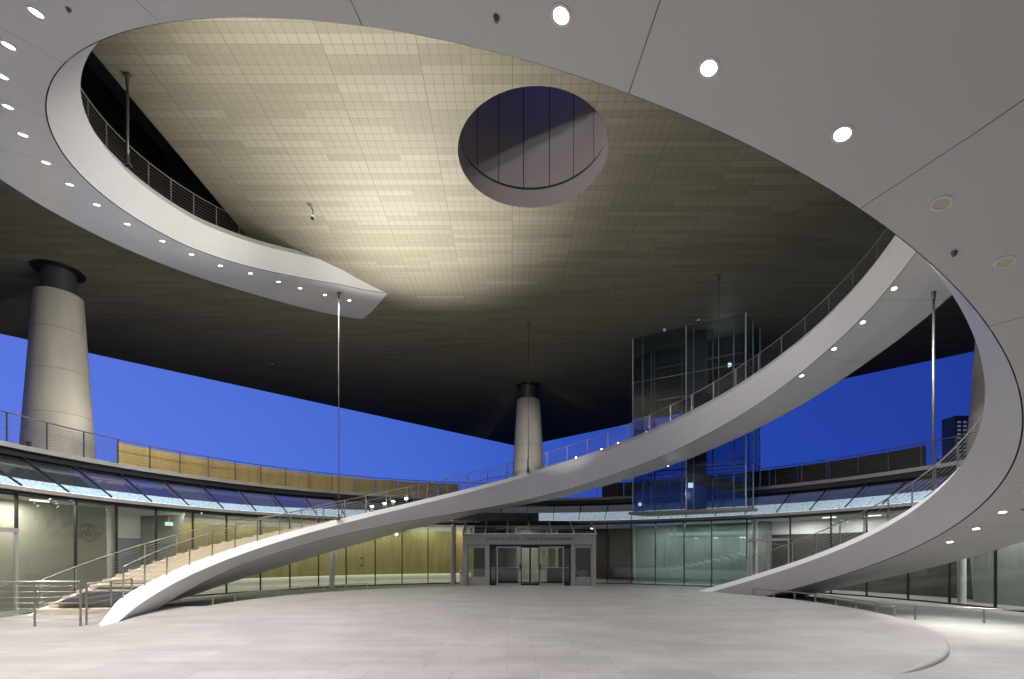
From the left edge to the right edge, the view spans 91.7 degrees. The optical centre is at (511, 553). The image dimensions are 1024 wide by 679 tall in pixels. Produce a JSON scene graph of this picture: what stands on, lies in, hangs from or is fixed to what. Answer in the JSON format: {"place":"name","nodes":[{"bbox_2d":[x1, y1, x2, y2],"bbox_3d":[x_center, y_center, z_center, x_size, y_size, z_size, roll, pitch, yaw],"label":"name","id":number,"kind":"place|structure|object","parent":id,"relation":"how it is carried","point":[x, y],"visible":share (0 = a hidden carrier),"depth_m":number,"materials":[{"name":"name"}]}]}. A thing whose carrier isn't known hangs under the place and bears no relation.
{"place":"outdoors","nodes":[
{"label":"outdoors","id":0,"kind":"place"},
{"bbox_2d":[0,334,973,497],"label":"sky","id":1,"kind":"structure","parent":0,"point":[133,402],"materials":[{"name":"blue"}]},
{"bbox_2d":[491,567,517,581],"bbox_3d":[-0.700,1.722,39.250,2.400,1.155,0.850,0,0,0],"label":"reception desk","id":2,"kind":"object","parent":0,"point":[507,574],"visible":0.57,"depth_m":38.95,"materials":[{"name":"wood"}]},
{"bbox_2d":[504,528,516,566],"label":"lobby column","id":3,"kind":"structure","parent":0,"point":[510,557],"depth_m":40.75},
{"bbox_2d":[0,583,1023,678],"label":"ring pavement","id":4,"kind":"structure","parent":0,"point":[59,646],"depth_m":12.54,"materials":[{"name":"grey concrete"}]},
{"bbox_2d":[0,581,81,625],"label":"guard railing","id":5,"kind":"object","parent":4,"relation":"on","point":[34,597],"visible":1,"depth_m":14.26,"materials":[{"name":"grey metal"}]},
{"bbox_2d":[18,259,99,504],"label":"concrete column","id":6,"kind":"structure","parent":4,"relation":"on","point":[57,388],"depth_m":26.11,"materials":[{"name":"grey concrete"}]},
{"bbox_2d":[0,17,974,444],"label":"overhead building","id":7,"kind":"structure","parent":6,"relation":"on","point":[476,211],"depth_m":23.89,"materials":[{"name":"grey tile"}]},
{"bbox_2d":[122,71,132,166],"bbox_3d":[-12.280,-13.840,15.881,0.240,2.920,0.160,0,0,0],"label":"steel rod","id":8,"kind":"object","parent":7,"relation":"hanging from","point":[127,75],"visible":1,"depth_m":15.85,"materials":[{"name":"silver metal"}]},
{"bbox_2d":[310,207,314,220],"bbox_3d":[-8.857,-15.043,22.096,0.210,0.515,0.207,0,0,0],"label":"ceiling camera","id":9,"kind":"object","parent":7,"relation":"attached to","point":[312,216],"visible":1,"depth_m":22.06,"materials":[{"name":"grey plastic"}]},
{"bbox_2d":[526,322,529,472],"bbox_3d":[1.076,-10.320,32.975,0.240,9.961,0.160,0,0,0],"label":"steel rod","id":10,"kind":"object","parent":7,"relation":"hanging from","point":[528,397],"visible":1,"depth_m":32.96,"materials":[{"name":"silver metal"}]},
{"bbox_2d":[716,274,720,394],"bbox_3d":[11.350,-11.993,27.304,0.240,6.614,0.160,0,0,0],"label":"steel rod","id":11,"kind":"object","parent":7,"relation":"hanging from","point":[718,278],"visible":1,"depth_m":27.29,"materials":[{"name":"silver metal"}]},
{"bbox_2d":[85,578,132,624],"bbox_3d":[-12.800,1.489,15.875,0.052,1.222,2.802,0,0,-15],"label":"guard railing","id":12,"kind":"object","parent":4,"relation":"on","point":[86,602],"visible":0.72,"depth_m":15.17,"materials":[{"name":"grey metal"}]},
{"bbox_2d":[212,583,367,604],"bbox_3d":[-10.722,2.027,24.791,0.946,0.546,9.395,0,0,24],"label":"rail","id":13,"kind":"object","parent":4,"relation":"on","point":[234,594],"visible":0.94,"depth_m":24.05,"materials":[{"name":"grey metal"}]},
{"bbox_2d":[460,569,462,585],"bbox_3d":[-3.440,1.700,33.850,0.220,1.200,0.220,0,0,0],"label":"push button post","id":14,"kind":"object","parent":4,"relation":"on","point":[461,577],"visible":0.96,"depth_m":33.78,"materials":[{"name":"metal"}]},
{"bbox_2d":[31,228,951,626],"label":"helical staircase","id":15,"kind":"structure","parent":4,"relation":"on","point":[885,302],"depth_m":25.04,"materials":[{"name":"grey concrete"}]},
{"bbox_2d":[0,0,1023,596],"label":"helical staircase","id":16,"kind":"structure","parent":4,"relation":"on","point":[902,120],"depth_m":6.10,"materials":[{"name":"grey concrete"}]},
{"bbox_2d":[336,292,340,519],"bbox_3d":[-9.805,-8.305,28.154,0.240,12.893,0.160,0,0,0],"label":"steel rod","id":17,"kind":"object","parent":16,"relation":"hanging from","point":[338,294],"visible":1,"depth_m":28.13,"materials":[{"name":"silver metal"}]},
{"bbox_2d":[931,291,935,491],"bbox_3d":[16.030,-5.108,18.911,0.240,9.701,0.160,0,0,0],"label":"steel rod","id":18,"kind":"object","parent":16,"relation":"attached to","point":[933,295],"visible":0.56,"depth_m":18.88,"materials":[{"name":"silver metal"}]},
{"bbox_2d":[0,440,1023,617],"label":"curved glass building","id":19,"kind":"structure","parent":4,"relation":"on","point":[40,539],"depth_m":30.47,"materials":[{"name":"glass"}]},
{"bbox_2d":[0,527,18,617],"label":"glass door","id":20,"kind":"structure","parent":19,"relation":"in","point":[2,529],"depth_m":18.03,"materials":[{"name":"metal"}]},
{"bbox_2d":[79,523,97,541],"bbox_3d":[-19.616,-0.950,23.046,0.016,0.880,0.880,0,0,10],"label":"wall emblem","id":21,"kind":"object","parent":19,"relation":"attached to","point":[88,532],"depth_m":23.04,"materials":[{"name":"beige metal"}]},
{"bbox_2d":[165,522,172,525],"bbox_3d":[-19.060,-1.790,27.634,0.077,0.540,0.420,0,0,22],"label":"exit sign","id":22,"kind":"object","parent":19,"relation":"attached to","point":[168,523],"visible":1,"depth_m":27.61,"materials":[{"name":"green plastic"}]},
{"bbox_2d":[119,442,456,496],"bbox_3d":[-13.213,-5.020,33.862,21.867,1.200,3.006,0,0,-44],"label":"terrace screen","id":23,"kind":"object","parent":19,"relation":"on","point":[402,485],"visible":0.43,"depth_m":32.48,"materials":[{"name":"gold metal"}]},
{"bbox_2d":[0,410,976,497],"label":"terrace railing","id":24,"kind":"object","parent":19,"relation":"on","point":[118,447],"visible":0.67,"depth_m":28.66,"materials":[{"name":"grey metal"}]},
{"bbox_2d":[629,312,760,516],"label":"lift tower","id":25,"kind":"structure","parent":19,"relation":"on","point":[696,467],"depth_m":34.26,"materials":[{"name":"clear glass"}]},
{"bbox_2d":[602,445,925,496],"bbox_3d":[15.290,-5.020,33.916,20.177,1.200,2.540,0,0,45],"label":"terrace screen","id":26,"kind":"object","parent":19,"relation":"on","point":[626,486],"visible":0.51,"depth_m":31.46,"materials":[{"name":"black metal"}]},
{"bbox_2d":[746,538,789,576],"bbox_3d":[15.912,0.695,30.961,0.172,3.210,2.647,0,0,-38],"label":"glass door","id":27,"kind":"structure","parent":19,"relation":"in","point":[765,539],"depth_m":30.93,"materials":[{"name":"metal"}]},
{"bbox_2d":[509,382,546,578],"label":"concrete column","id":28,"kind":"structure","parent":4,"relation":"on","point":[521,441],"depth_m":44.37,"materials":[{"name":"grey concrete"}]},
{"bbox_2d":[462,521,596,585],"bbox_3d":[1.252,-0.080,36.280,9.620,4.760,3.560,0,0,0],"label":"entrance portal","id":29,"kind":"object","parent":4,"relation":"on","point":[520,541],"visible":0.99,"depth_m":34.60,"materials":[{"name":"metal"}]},
{"bbox_2d":[468,544,485,585],"bbox_3d":[-2.465,0.850,34.800,1.270,2.900,0.160,0,0,0],"label":"side window","id":30,"kind":"structure","parent":29,"relation":"in","point":[472,581],"depth_m":34.72,"materials":[{"name":"metal"}]},
{"bbox_2d":[490,547,495,585],"bbox_3d":[-1.318,0.920,34.940,0.464,2.760,0.070,0,0,0],"label":"door leaf","id":31,"kind":"structure","parent":29,"relation":"in","point":[491,584],"depth_m":34.91,"materials":[{"name":"black metal"}]},
{"bbox_2d":[496,546,520,584],"bbox_3d":[-0.233,0.920,34.703,1.707,2.760,0.105,0,0,0],"label":"door leaf","id":32,"kind":"structure","parent":29,"relation":"in","point":[497,547],"depth_m":34.69,"materials":[{"name":"metal"}]},
{"bbox_2d":[521,547,529,584],"bbox_3d":[0.948,0.920,34.940,0.654,2.760,0.070,0,0,0],"label":"door leaf","id":33,"kind":"structure","parent":29,"relation":"in","point":[521,547],"depth_m":34.91,"materials":[{"name":"black metal"}]},
{"bbox_2d":[530,547,538,584],"bbox_3d":[1.602,0.920,34.940,0.654,2.760,0.070,0,0,0],"label":"door leaf","id":34,"kind":"structure","parent":29,"relation":"in","point":[530,547],"depth_m":34.91,"materials":[{"name":"black metal"}]},
{"bbox_2d":[540,546,563,585],"bbox_3d":[2.783,0.920,34.703,1.707,2.760,0.105,0,0,0],"label":"door leaf","id":35,"kind":"structure","parent":29,"relation":"in","point":[542,584],"depth_m":34.69,"materials":[{"name":"metal"}]},
{"bbox_2d":[564,547,569,585],"bbox_3d":[3.868,0.920,34.940,0.464,2.760,0.070,0,0,0],"label":"door leaf","id":36,"kind":"structure","parent":29,"relation":"in","point":[565,584],"depth_m":34.91,"materials":[{"name":"black metal"}]},
{"bbox_2d":[575,544,590,585],"bbox_3d":[4.955,0.850,34.800,1.150,2.900,0.160,0,0,0],"label":"side window","id":37,"kind":"structure","parent":29,"relation":"in","point":[579,581],"depth_m":34.72,"materials":[{"name":"metal"}]},
{"bbox_2d":[592,569,595,585],"bbox_3d":[5.600,1.700,33.850,0.220,1.200,0.220,0,0,0],"label":"push button post","id":38,"kind":"object","parent":4,"relation":"on","point":[594,577],"visible":0.98,"depth_m":33.78,"materials":[{"name":"metal"}]},
{"bbox_2d":[753,588,895,616],"bbox_3d":[12.777,2.027,20.779,0.752,0.546,8.346,0,0,-5],"label":"rail","id":39,"kind":"object","parent":4,"relation":"on","point":[893,606],"visible":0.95,"depth_m":20.14,"materials":[{"name":"grey metal"}]},
{"bbox_2d":[914,605,1023,622],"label":"rail","id":40,"kind":"object","parent":4,"relation":"on","point":[964,607],"visible":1,"depth_m":16.48,"materials":[{"name":"grey metal"}]},
{"bbox_2d":[965,341,984,457],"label":"concrete column","id":41,"kind":"structure","parent":4,"relation":"on","point":[977,401],"depth_m":27.41,"materials":[{"name":"grey concrete"}]},
{"bbox_2d":[116,585,949,678],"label":"plaza paving","id":42,"kind":"structure","parent":0,"point":[518,632],"depth_m":12.37,"materials":[{"name":"grey concrete"}]},
{"bbox_2d":[545,528,557,580],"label":"lobby column","id":43,"kind":"structure","parent":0,"point":[551,557],"depth_m":40.75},
{"bbox_2d":[546,567,570,581],"bbox_3d":[3.900,1.722,39.250,2.400,1.155,0.850,0,0,0],"label":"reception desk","id":44,"kind":"object","parent":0,"point":[554,574],"visible":0.71,"depth_m":38.95,"materials":[{"name":"wood"}]},
{"label":"ground","id":45,"kind":"structure","parent":0,"visible":0},
{"bbox_2d":[942,416,968,462],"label":"tower block","id":46,"kind":"structure","parent":45,"relation":"on","point":[954,426],"depth_m":286.71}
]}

